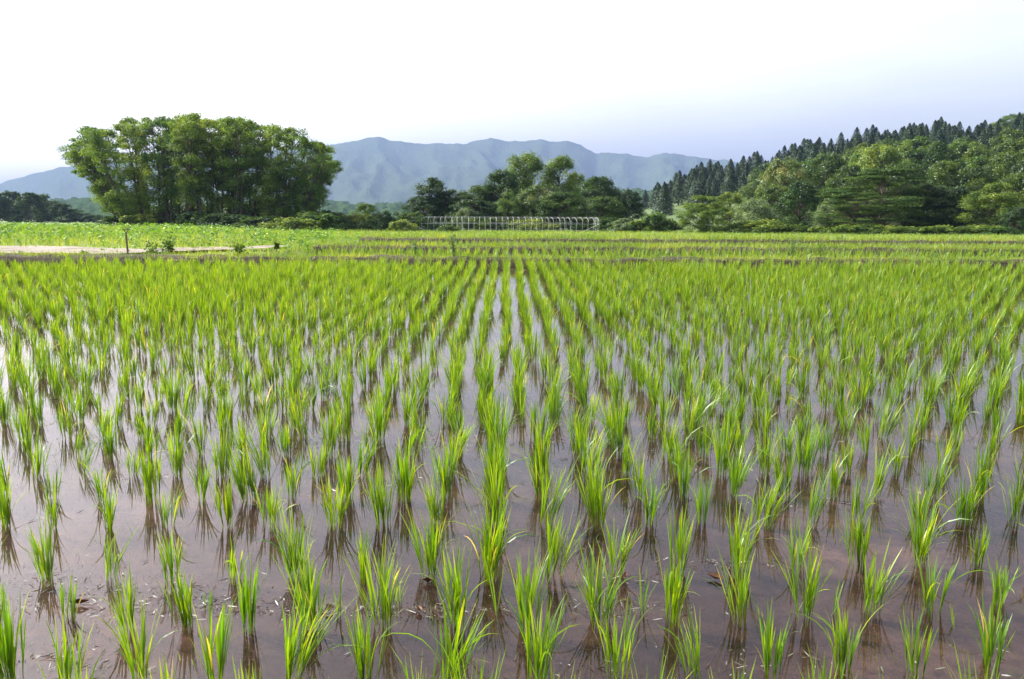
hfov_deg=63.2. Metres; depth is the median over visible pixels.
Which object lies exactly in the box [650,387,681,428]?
rice clump
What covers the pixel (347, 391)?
rice clump
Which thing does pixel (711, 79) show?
sky
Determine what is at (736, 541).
rice clump
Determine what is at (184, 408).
rice clump
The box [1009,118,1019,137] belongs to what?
cedar tree
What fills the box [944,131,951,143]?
cedar tree
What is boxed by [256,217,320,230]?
bush
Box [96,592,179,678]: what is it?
rice clump
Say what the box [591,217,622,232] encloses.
bush
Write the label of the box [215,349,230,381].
rice clump
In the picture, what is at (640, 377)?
rice clump
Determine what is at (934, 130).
cedar tree
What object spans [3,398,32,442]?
rice clump
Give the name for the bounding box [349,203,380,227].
broadleaf tree
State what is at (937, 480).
rice clump
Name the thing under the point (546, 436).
rice clump
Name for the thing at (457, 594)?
rice clump
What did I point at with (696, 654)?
rice clump
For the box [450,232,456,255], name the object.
leafy plant
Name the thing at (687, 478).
rice clump
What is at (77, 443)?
rice clump
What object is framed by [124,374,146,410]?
rice clump
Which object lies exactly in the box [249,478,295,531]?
rice clump
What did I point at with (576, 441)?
rice clump
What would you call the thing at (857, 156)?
broadleaf tree
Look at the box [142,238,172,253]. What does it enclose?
grass tuft
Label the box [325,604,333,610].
dead leaf
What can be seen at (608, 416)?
rice clump
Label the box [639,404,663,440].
rice clump
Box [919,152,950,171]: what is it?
broadleaf tree
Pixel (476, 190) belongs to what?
broadleaf tree
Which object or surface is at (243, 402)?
rice clump
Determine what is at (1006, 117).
broadleaf tree
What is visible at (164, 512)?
rice clump
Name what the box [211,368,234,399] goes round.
rice clump
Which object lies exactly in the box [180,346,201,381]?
rice clump
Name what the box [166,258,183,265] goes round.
earth clod
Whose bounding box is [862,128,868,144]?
cedar tree
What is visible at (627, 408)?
rice clump
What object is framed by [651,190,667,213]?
cedar tree
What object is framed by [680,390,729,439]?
rice clump
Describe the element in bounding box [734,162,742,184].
cedar tree
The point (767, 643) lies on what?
rice clump
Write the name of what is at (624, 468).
rice clump
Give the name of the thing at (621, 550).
rice clump
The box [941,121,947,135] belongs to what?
cedar tree
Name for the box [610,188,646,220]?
broadleaf tree
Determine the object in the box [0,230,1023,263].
bank grass
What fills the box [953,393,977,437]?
rice clump
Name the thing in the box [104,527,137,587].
rice clump
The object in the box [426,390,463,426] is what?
rice clump
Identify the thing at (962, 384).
rice clump
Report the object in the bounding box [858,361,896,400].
rice clump
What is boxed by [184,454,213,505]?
rice clump
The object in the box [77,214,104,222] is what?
broadleaf tree
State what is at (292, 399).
rice clump
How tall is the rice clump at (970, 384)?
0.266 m
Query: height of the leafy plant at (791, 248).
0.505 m
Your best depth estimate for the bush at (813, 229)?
90.53 m
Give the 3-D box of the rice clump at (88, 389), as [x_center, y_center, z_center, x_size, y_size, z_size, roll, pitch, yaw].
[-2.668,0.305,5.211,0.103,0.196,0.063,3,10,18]
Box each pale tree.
[494,151,553,227]
[537,154,579,222]
[565,170,585,214]
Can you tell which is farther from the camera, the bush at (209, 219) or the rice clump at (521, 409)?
the bush at (209, 219)
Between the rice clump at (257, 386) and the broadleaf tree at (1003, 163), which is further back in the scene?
the broadleaf tree at (1003, 163)
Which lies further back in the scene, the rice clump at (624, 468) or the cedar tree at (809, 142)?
the cedar tree at (809, 142)
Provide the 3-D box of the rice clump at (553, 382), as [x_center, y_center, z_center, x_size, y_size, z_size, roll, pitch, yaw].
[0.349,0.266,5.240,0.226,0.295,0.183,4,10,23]
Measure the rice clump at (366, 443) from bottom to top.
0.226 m
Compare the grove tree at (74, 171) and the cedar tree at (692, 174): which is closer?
the grove tree at (74, 171)
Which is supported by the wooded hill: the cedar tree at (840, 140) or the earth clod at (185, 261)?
the cedar tree at (840, 140)
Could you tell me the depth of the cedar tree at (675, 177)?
355.20 m
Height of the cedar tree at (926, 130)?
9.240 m
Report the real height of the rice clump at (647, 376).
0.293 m
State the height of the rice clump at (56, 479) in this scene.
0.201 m
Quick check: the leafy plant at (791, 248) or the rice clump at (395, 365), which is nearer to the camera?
the rice clump at (395, 365)
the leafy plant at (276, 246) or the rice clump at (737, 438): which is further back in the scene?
the leafy plant at (276, 246)
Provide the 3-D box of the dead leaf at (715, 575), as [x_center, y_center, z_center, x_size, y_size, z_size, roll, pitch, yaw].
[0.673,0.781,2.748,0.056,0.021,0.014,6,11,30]
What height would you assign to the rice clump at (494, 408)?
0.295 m
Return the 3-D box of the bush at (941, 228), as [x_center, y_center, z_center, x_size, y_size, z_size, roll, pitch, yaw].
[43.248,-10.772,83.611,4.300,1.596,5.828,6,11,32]
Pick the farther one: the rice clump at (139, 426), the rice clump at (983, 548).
the rice clump at (139, 426)
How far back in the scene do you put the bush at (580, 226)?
114.70 m
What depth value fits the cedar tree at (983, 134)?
289.48 m
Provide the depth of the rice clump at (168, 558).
2.72 m
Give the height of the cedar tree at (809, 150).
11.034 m
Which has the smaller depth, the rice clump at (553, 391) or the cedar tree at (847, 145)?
the rice clump at (553, 391)
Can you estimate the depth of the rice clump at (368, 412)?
4.66 m
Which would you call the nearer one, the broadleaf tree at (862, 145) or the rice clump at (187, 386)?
the rice clump at (187, 386)
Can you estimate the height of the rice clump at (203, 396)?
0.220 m
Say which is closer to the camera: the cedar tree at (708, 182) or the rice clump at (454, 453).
the rice clump at (454, 453)
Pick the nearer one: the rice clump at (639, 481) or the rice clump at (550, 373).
the rice clump at (639, 481)
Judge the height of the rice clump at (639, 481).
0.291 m
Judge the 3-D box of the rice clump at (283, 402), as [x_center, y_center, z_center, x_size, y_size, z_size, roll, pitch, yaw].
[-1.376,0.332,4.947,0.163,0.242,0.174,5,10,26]
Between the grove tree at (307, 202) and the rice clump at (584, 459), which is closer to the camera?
the rice clump at (584, 459)
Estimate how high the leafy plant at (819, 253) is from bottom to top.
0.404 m
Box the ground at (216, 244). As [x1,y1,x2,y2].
[0,219,966,256]
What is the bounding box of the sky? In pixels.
[0,0,1023,183]
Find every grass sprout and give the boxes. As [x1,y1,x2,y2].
[204,591,212,609]
[333,573,344,621]
[396,586,405,607]
[484,554,503,619]
[638,567,655,616]
[832,579,843,617]
[950,605,955,631]
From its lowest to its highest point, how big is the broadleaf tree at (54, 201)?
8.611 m
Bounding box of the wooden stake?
[122,229,129,253]
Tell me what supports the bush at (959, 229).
on the ground at (216, 244)
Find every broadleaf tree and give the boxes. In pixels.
[0,190,26,221]
[0,193,16,221]
[8,196,33,220]
[10,192,48,222]
[22,193,57,221]
[44,200,64,221]
[46,202,77,222]
[54,208,85,222]
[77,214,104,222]
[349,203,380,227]
[395,194,448,225]
[411,177,452,210]
[417,188,484,225]
[441,199,501,230]
[450,207,479,230]
[453,184,505,224]
[477,168,527,229]
[495,191,527,229]
[510,183,575,229]
[530,190,595,229]
[569,176,633,229]
[578,196,627,231]
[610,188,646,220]
[672,195,730,233]
[711,191,748,231]
[729,197,779,230]
[734,170,765,212]
[739,177,754,199]
[749,184,801,230]
[751,163,769,195]
[754,156,813,219]
[771,180,823,233]
[772,162,822,215]
[796,165,827,215]
[801,151,858,226]
[809,192,908,226]
[809,202,844,232]
[815,168,938,233]
[821,163,879,232]
[829,152,859,178]
[841,143,869,158]
[846,151,879,204]
[848,142,886,188]
[851,144,910,223]
[873,163,932,229]
[875,137,897,147]
[883,159,921,192]
[892,139,905,152]
[893,182,958,226]
[895,135,932,159]
[898,149,928,169]
[911,141,961,172]
[911,159,970,226]
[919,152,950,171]
[919,185,988,226]
[932,148,957,191]
[934,159,969,177]
[938,164,1001,225]
[947,140,978,166]
[954,136,974,143]
[955,182,1023,232]
[957,145,995,165]
[959,154,1002,182]
[971,141,986,148]
[977,149,1023,225]
[979,170,1023,232]
[988,127,1023,152]
[988,144,1008,155]
[993,121,1011,133]
[997,156,1023,231]
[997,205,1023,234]
[998,113,1016,121]
[1002,138,1023,155]
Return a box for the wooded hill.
[629,143,1021,229]
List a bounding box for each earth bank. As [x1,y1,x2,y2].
[0,253,1023,269]
[359,237,1023,247]
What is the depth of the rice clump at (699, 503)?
3.23 m
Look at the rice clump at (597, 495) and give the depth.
3.19 m
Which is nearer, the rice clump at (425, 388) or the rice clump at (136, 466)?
the rice clump at (136, 466)
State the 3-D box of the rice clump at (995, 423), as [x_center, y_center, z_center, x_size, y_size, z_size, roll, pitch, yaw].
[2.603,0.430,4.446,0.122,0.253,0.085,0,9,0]
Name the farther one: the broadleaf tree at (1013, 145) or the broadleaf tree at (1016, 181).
the broadleaf tree at (1013, 145)
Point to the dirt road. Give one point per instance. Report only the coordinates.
(57, 249)
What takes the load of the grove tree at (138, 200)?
on the ground at (216, 244)
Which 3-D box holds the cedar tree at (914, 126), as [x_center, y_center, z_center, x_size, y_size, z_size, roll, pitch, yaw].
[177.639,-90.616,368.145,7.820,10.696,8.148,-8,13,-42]
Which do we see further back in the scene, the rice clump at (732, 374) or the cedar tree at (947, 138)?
the cedar tree at (947, 138)
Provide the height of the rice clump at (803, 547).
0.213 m
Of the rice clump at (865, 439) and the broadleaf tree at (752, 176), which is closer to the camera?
the rice clump at (865, 439)
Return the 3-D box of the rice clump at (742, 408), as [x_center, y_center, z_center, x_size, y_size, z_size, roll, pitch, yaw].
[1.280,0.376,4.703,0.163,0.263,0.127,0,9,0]
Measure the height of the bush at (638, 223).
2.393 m
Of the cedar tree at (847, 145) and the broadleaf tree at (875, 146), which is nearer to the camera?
the broadleaf tree at (875, 146)
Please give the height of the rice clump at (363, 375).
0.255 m
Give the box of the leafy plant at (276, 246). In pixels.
[273,241,280,251]
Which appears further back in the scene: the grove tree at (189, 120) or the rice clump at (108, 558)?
the grove tree at (189, 120)
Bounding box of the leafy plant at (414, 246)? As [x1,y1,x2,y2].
[408,232,423,255]
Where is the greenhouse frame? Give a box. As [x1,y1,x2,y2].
[411,216,598,231]
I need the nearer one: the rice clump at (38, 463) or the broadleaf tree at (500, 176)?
the rice clump at (38, 463)
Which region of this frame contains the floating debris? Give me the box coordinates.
[0,356,1012,678]
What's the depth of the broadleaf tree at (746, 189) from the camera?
227.85 m
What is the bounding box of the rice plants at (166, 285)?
[0,237,1023,678]
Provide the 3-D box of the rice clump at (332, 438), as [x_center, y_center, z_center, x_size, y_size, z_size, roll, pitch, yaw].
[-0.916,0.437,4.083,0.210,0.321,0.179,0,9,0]
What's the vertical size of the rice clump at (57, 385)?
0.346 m
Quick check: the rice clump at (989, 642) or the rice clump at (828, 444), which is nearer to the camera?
the rice clump at (989, 642)
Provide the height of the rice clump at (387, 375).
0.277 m
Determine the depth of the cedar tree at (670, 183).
315.72 m
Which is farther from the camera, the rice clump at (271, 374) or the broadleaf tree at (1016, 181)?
the broadleaf tree at (1016, 181)
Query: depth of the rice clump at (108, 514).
3.14 m
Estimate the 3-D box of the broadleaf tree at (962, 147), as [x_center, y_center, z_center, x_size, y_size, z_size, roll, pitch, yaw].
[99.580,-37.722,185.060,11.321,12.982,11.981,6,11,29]
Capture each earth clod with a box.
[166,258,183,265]
[184,258,199,265]
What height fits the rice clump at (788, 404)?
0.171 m
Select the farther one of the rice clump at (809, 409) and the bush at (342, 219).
the bush at (342, 219)
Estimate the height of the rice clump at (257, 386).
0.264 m
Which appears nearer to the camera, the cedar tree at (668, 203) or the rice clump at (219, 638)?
the rice clump at (219, 638)
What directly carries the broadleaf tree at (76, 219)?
on the ground at (216, 244)
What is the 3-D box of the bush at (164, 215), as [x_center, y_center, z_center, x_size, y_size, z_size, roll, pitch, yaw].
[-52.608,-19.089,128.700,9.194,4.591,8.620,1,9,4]
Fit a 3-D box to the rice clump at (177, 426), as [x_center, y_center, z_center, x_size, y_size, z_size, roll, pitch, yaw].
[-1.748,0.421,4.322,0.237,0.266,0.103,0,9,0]
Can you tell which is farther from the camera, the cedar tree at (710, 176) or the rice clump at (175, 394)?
the cedar tree at (710, 176)
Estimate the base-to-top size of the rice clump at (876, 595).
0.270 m
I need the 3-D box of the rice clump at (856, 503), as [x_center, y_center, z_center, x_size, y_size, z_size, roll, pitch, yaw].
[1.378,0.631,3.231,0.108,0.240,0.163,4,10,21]
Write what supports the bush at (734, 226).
on the ground at (216, 244)
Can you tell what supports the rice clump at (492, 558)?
on the paddy water at (480, 300)
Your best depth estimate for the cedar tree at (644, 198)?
382.66 m
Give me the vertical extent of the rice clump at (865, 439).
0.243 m
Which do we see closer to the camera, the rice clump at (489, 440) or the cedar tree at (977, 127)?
the rice clump at (489, 440)
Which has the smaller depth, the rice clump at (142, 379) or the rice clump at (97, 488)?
the rice clump at (97, 488)
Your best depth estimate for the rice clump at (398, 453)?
3.77 m
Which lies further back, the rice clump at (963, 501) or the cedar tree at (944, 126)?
the cedar tree at (944, 126)
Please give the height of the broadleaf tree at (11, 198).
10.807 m
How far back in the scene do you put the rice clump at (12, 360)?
5.74 m
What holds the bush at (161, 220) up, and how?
on the ground at (216, 244)
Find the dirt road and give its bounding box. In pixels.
[0,245,288,253]
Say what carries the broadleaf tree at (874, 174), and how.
on the ground at (216, 244)
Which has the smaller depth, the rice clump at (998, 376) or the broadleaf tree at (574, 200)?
the rice clump at (998, 376)
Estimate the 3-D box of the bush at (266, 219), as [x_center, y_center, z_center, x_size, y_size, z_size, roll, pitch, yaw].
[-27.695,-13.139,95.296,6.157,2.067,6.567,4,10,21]
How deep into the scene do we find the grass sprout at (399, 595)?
2.59 m
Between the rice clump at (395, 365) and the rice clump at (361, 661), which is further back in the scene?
the rice clump at (395, 365)
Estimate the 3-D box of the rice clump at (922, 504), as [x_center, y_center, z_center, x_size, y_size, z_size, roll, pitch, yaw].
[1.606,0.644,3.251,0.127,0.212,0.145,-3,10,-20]
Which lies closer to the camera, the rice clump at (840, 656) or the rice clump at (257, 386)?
the rice clump at (840, 656)
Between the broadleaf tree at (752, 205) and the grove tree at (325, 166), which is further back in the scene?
the grove tree at (325, 166)
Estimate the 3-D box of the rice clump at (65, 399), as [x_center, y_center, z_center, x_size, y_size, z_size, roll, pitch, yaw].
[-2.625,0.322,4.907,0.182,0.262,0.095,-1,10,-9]
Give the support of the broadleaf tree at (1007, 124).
on the wooded hill
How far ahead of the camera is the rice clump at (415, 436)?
4.09 m
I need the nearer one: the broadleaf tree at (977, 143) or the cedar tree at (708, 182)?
the broadleaf tree at (977, 143)
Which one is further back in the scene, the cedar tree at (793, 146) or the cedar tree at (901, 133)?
the cedar tree at (793, 146)
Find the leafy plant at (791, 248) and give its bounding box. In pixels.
[784,234,802,254]
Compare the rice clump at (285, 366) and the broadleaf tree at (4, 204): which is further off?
the broadleaf tree at (4, 204)
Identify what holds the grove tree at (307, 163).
on the ground at (216, 244)
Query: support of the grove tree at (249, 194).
on the ground at (216, 244)
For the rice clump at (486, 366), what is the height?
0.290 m
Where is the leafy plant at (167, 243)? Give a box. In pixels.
[161,237,174,252]
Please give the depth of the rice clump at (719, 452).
3.81 m
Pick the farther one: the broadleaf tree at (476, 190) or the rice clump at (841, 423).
the broadleaf tree at (476, 190)
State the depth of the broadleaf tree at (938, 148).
174.82 m
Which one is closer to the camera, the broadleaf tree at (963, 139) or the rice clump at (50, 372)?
the rice clump at (50, 372)
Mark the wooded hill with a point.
(673, 216)
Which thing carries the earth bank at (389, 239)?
on the ground at (216, 244)
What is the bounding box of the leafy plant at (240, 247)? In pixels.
[229,237,248,255]
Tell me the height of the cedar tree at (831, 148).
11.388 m
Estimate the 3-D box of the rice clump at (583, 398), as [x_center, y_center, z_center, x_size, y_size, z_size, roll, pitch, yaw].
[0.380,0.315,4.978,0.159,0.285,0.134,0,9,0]
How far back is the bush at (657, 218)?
103.75 m
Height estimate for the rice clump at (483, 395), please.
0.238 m
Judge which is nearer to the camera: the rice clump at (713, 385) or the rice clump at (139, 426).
the rice clump at (139, 426)
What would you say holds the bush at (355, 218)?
on the ground at (216, 244)
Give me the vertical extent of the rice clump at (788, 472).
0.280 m
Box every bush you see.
[95,215,132,225]
[118,213,158,225]
[141,216,178,224]
[150,202,189,225]
[169,206,210,225]
[171,211,211,225]
[184,203,225,213]
[195,212,231,226]
[209,203,248,214]
[209,214,252,227]
[223,200,259,222]
[227,216,263,229]
[243,216,286,229]
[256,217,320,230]
[282,210,347,230]
[299,210,357,229]
[329,212,359,228]
[341,213,369,230]
[357,216,381,230]
[370,210,400,231]
[388,219,417,231]
[396,211,431,230]
[409,218,443,231]
[436,225,461,232]
[459,217,509,231]
[499,218,559,231]
[556,217,593,231]
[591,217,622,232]
[605,218,642,231]
[627,218,653,231]
[640,211,675,231]
[655,220,687,232]
[717,222,753,233]
[732,219,795,234]
[770,223,812,234]
[807,225,847,233]
[820,224,865,234]
[840,226,887,235]
[865,224,917,235]
[891,226,938,235]
[918,224,962,235]
[938,226,983,234]
[961,224,1008,235]
[976,227,1023,235]
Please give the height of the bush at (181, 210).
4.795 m
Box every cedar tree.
[640,190,649,209]
[645,188,655,209]
[648,183,660,208]
[651,182,674,215]
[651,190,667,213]
[654,183,676,214]
[668,179,676,201]
[669,172,680,194]
[670,174,687,204]
[682,168,701,199]
[683,174,690,195]
[687,179,700,203]
[687,183,698,203]
[688,172,706,203]
[699,186,714,229]
[701,167,710,190]
[703,178,712,195]
[706,173,718,195]
[706,178,721,203]
[707,165,715,177]
[712,162,718,176]
[715,165,727,193]
[718,168,740,200]
[720,167,736,194]
[725,159,734,172]
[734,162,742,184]
[735,155,748,180]
[735,174,746,199]
[738,163,749,182]
[747,156,753,170]
[751,153,761,168]
[752,151,762,164]
[779,145,786,160]
[783,150,790,160]
[790,143,797,155]
[790,147,797,158]
[795,151,803,161]
[804,139,812,154]
[806,143,812,159]
[808,143,818,157]
[819,143,827,153]
[826,145,835,155]
[834,132,845,149]
[839,144,844,155]
[840,142,850,154]
[851,127,859,136]
[853,139,860,150]
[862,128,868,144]
[866,135,874,145]
[868,124,876,142]
[892,130,897,139]
[898,126,905,138]
[900,127,912,140]
[904,127,913,139]
[911,123,917,135]
[913,123,925,136]
[917,129,925,146]
[923,124,928,136]
[927,120,938,141]
[929,127,937,142]
[934,129,945,144]
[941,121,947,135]
[944,124,951,141]
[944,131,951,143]
[946,125,956,146]
[951,129,963,142]
[956,121,964,130]
[963,129,969,138]
[973,124,981,141]
[978,129,989,147]
[981,124,996,146]
[984,136,990,148]
[991,121,1001,135]
[992,127,1001,145]
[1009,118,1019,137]
[1016,112,1022,127]
[1016,117,1023,137]
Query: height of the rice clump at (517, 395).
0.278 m
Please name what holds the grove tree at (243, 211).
on the ground at (216, 244)
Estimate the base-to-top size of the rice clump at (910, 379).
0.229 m
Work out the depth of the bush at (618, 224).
106.45 m
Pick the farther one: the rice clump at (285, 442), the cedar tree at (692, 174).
the cedar tree at (692, 174)
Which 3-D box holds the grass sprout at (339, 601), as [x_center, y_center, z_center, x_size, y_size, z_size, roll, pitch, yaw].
[-0.519,0.770,2.510,0.038,0.156,0.044,-3,10,-17]
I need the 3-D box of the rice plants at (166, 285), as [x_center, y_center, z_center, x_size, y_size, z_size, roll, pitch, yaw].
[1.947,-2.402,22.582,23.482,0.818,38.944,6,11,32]
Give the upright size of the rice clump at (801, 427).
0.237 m
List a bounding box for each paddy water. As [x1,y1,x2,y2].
[0,265,1023,322]
[322,254,1019,258]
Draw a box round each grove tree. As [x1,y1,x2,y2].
[55,142,115,213]
[61,150,119,215]
[62,140,127,221]
[68,125,134,221]
[75,128,134,223]
[96,121,158,215]
[97,128,137,221]
[110,115,161,217]
[120,120,184,220]
[140,113,179,217]
[151,117,185,225]
[156,121,215,211]
[166,111,213,212]
[169,126,236,213]
[171,119,217,214]
[189,117,244,212]
[198,115,267,214]
[209,126,261,213]
[214,115,256,214]
[219,120,282,226]
[239,123,286,216]
[248,124,307,216]
[262,129,308,217]
[268,135,321,217]
[289,140,330,217]
[290,142,336,208]
[294,151,340,218]
[303,158,339,212]
[305,160,343,213]
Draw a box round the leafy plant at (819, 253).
[807,239,828,254]
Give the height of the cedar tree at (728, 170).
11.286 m
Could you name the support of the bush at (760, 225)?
on the ground at (216, 244)
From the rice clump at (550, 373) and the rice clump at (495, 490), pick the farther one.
the rice clump at (550, 373)
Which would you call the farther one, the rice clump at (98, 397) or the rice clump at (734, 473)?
the rice clump at (98, 397)
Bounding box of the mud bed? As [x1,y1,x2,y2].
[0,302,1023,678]
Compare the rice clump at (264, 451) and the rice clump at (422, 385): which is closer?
the rice clump at (264, 451)
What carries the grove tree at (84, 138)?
on the ground at (216, 244)
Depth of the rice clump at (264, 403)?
4.65 m
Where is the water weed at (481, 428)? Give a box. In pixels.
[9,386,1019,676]
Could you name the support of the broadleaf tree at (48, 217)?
on the ground at (216, 244)
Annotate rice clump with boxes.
[0,354,10,395]
[0,387,14,428]
[0,450,10,501]
[0,476,26,532]
[0,578,8,634]
[0,585,27,678]
[2,342,17,380]
[3,353,34,391]
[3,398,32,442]
[6,351,42,401]
[14,422,39,459]
[17,378,38,412]
[23,510,58,588]
[24,351,59,382]
[25,389,44,428]
[31,430,51,479]
[38,347,80,400]
[41,476,62,536]
[44,615,93,678]
[45,352,63,389]
[45,463,65,501]
[49,395,89,441]
[51,339,78,381]
[56,571,85,623]
[58,375,78,412]
[66,355,104,390]
[67,382,95,425]
[68,433,104,479]
[75,426,88,457]
[79,374,93,401]
[81,462,111,504]
[82,409,126,461]
[89,391,101,415]
[90,479,118,535]
[91,397,119,443]
[93,568,138,632]
[95,349,109,380]
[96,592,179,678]
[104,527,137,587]
[111,368,129,402]
[111,390,129,426]
[117,359,135,390]
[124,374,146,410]
[125,440,145,477]
[127,352,138,380]
[127,403,152,440]
[129,418,168,461]
[133,438,163,506]
[137,367,150,391]
[142,392,165,425]
[146,473,187,529]
[151,371,166,402]
[151,423,203,479]
[156,532,188,585]
[157,364,192,413]
[159,560,193,634]
[161,356,169,380]
[173,407,188,441]
[177,364,189,391]
[178,410,221,456]
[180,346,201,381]
[180,371,193,400]
[181,376,210,423]
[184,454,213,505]
[190,589,241,678]
[200,356,217,390]
[200,381,223,411]
[204,425,243,479]
[209,466,232,530]
[210,384,235,425]
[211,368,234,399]
[212,395,234,439]
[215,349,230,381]
[221,350,253,390]
[221,442,256,505]
[225,535,249,585]
[227,415,254,458]
[232,550,267,636]
[233,422,270,480]
[235,372,253,410]
[246,360,256,379]
[248,402,280,440]
[249,366,265,399]
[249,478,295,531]
[250,385,276,425]
[258,502,317,581]
[262,353,283,390]
[266,419,291,457]
[268,375,296,411]
[272,532,330,635]
[273,375,321,426]
[277,349,290,381]
[278,364,298,398]
[280,394,307,441]
[280,449,310,501]
[282,566,363,678]
[289,350,315,388]
[291,347,317,382]
[300,374,332,412]
[306,400,341,460]
[307,440,330,481]
[312,469,366,530]
[315,349,344,390]
[315,360,334,399]
[322,372,353,413]
[322,395,342,427]
[330,393,350,441]
[331,600,400,678]
[332,444,360,503]
[339,352,350,379]
[341,370,356,399]
[343,528,411,637]
[347,457,399,531]
[348,524,373,584]
[351,419,376,456]
[351,435,379,480]
[353,357,366,388]
[360,385,391,442]
[365,400,372,425]
[372,378,390,411]
[377,352,401,389]
[382,363,400,398]
[382,591,494,678]
[387,446,425,502]
[393,433,410,480]
[398,382,424,426]
[398,408,433,458]
[399,499,460,585]
[400,359,438,412]
[407,399,424,441]
[411,359,429,382]
[411,362,431,401]
[411,541,490,634]
[418,418,469,478]
[418,475,444,528]
[424,439,471,502]
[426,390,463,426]
[435,352,464,391]
[441,355,464,402]
[441,494,536,587]
[442,393,463,441]
[447,373,459,409]
[449,447,524,531]
[453,411,478,459]
[467,390,523,440]
[470,353,502,399]
[471,353,501,391]
[471,392,526,457]
[472,385,494,424]
[472,427,531,501]
[479,379,496,410]
[480,430,505,477]
[505,371,530,413]
[508,535,557,634]
[508,585,577,678]
[509,443,549,498]
[512,354,529,382]
[513,368,526,401]
[519,391,525,425]
[526,396,548,442]
[532,410,563,454]
[532,420,551,478]
[540,458,592,529]
[543,378,562,409]
[545,500,595,582]
[546,358,570,386]
[546,385,569,425]
[546,534,638,634]
[549,403,595,458]
[550,361,580,393]
[554,360,585,389]
[556,350,594,396]
[565,371,587,413]
[568,459,635,530]
[569,403,592,440]
[577,417,613,478]
[580,440,616,500]
[584,390,602,423]
[591,394,618,439]
[592,592,651,678]
[593,395,630,460]
[600,508,641,581]
[604,375,611,390]
[607,364,627,396]
[607,373,626,409]
[621,428,640,479]
[623,393,638,426]
[624,440,663,501]
[631,351,652,391]
[638,368,669,410]
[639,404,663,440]
[639,468,672,527]
[644,364,669,400]
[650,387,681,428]
[655,601,700,678]
[657,549,696,631]
[661,414,689,460]
[661,418,704,479]
[663,374,679,400]
[664,354,688,390]
[667,499,696,577]
[674,436,722,500]
[680,365,715,412]
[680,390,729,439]
[682,415,729,459]
[683,373,729,426]
[688,470,713,525]
[690,355,714,387]
[697,407,734,477]
[701,375,733,411]
[702,365,724,398]
[704,543,755,629]
[721,437,765,498]
[722,360,752,401]
[722,389,741,439]
[724,490,782,574]
[725,386,749,426]
[728,361,743,389]
[728,410,757,454]
[739,473,803,530]
[743,393,775,441]
[748,377,769,413]
[749,359,769,388]
[749,382,775,423]
[750,593,790,678]
[753,418,781,477]
[756,444,796,500]
[768,513,818,573]
[769,415,797,458]
[770,368,783,400]
[771,531,832,626]
[785,360,815,398]
[785,390,799,412]
[786,362,796,388]
[791,397,814,424]
[792,416,822,477]
[795,407,814,442]
[795,594,882,678]
[803,411,835,457]
[807,466,831,526]
[810,441,850,501]
[812,374,835,412]
[820,368,830,389]
[825,385,855,425]
[827,437,857,478]
[828,357,853,400]
[838,397,860,440]
[840,508,878,575]
[842,415,873,456]
[843,366,869,412]
[847,358,860,390]
[850,471,881,524]
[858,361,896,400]
[861,540,911,621]
[871,374,887,389]
[873,395,883,424]
[873,443,900,500]
[878,395,913,442]
[884,374,908,411]
[885,440,909,477]
[889,359,913,400]
[892,494,970,569]
[896,391,934,441]
[898,412,924,460]
[898,607,937,678]
[907,360,922,390]
[907,479,949,527]
[912,542,986,621]
[914,388,935,420]
[919,449,958,502]
[920,370,949,412]
[928,359,948,402]
[931,382,965,423]
[935,430,965,476]
[937,471,985,528]
[943,639,1000,678]
[944,365,978,409]
[949,419,965,459]
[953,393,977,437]
[962,350,981,388]
[964,362,987,399]
[964,440,997,503]
[965,595,1014,677]
[968,524,990,569]
[973,393,990,426]
[976,438,1002,473]
[982,419,1022,459]
[985,369,1013,402]
[987,370,1020,413]
[987,555,1022,612]
[989,400,1011,439]
[991,357,1021,390]
[1001,367,1023,410]
[1001,467,1023,529]
[1013,453,1023,501]
[1014,388,1023,427]
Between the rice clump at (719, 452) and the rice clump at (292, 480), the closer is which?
the rice clump at (292, 480)
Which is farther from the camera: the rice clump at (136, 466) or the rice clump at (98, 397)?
the rice clump at (98, 397)
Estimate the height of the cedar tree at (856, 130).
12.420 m
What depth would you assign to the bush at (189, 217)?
105.59 m
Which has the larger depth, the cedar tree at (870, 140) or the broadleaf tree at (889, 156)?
the cedar tree at (870, 140)
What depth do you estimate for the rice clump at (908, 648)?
2.19 m
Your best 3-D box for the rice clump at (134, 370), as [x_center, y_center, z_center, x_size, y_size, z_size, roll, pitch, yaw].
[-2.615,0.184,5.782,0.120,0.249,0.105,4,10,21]
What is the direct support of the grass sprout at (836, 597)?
on the paddy water at (480, 300)
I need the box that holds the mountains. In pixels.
[0,137,736,204]
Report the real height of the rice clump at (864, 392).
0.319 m
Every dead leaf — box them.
[76,599,89,603]
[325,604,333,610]
[708,572,723,578]
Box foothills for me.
[13,188,651,219]
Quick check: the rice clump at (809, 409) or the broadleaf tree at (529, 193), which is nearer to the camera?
the rice clump at (809, 409)
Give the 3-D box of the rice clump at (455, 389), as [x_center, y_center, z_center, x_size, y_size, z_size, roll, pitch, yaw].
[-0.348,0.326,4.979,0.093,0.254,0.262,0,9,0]
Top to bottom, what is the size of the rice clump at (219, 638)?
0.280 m
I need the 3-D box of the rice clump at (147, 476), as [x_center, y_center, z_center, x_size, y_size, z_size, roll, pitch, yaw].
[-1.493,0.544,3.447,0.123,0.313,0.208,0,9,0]
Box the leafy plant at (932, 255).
[920,248,937,256]
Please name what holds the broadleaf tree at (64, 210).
on the ground at (216, 244)

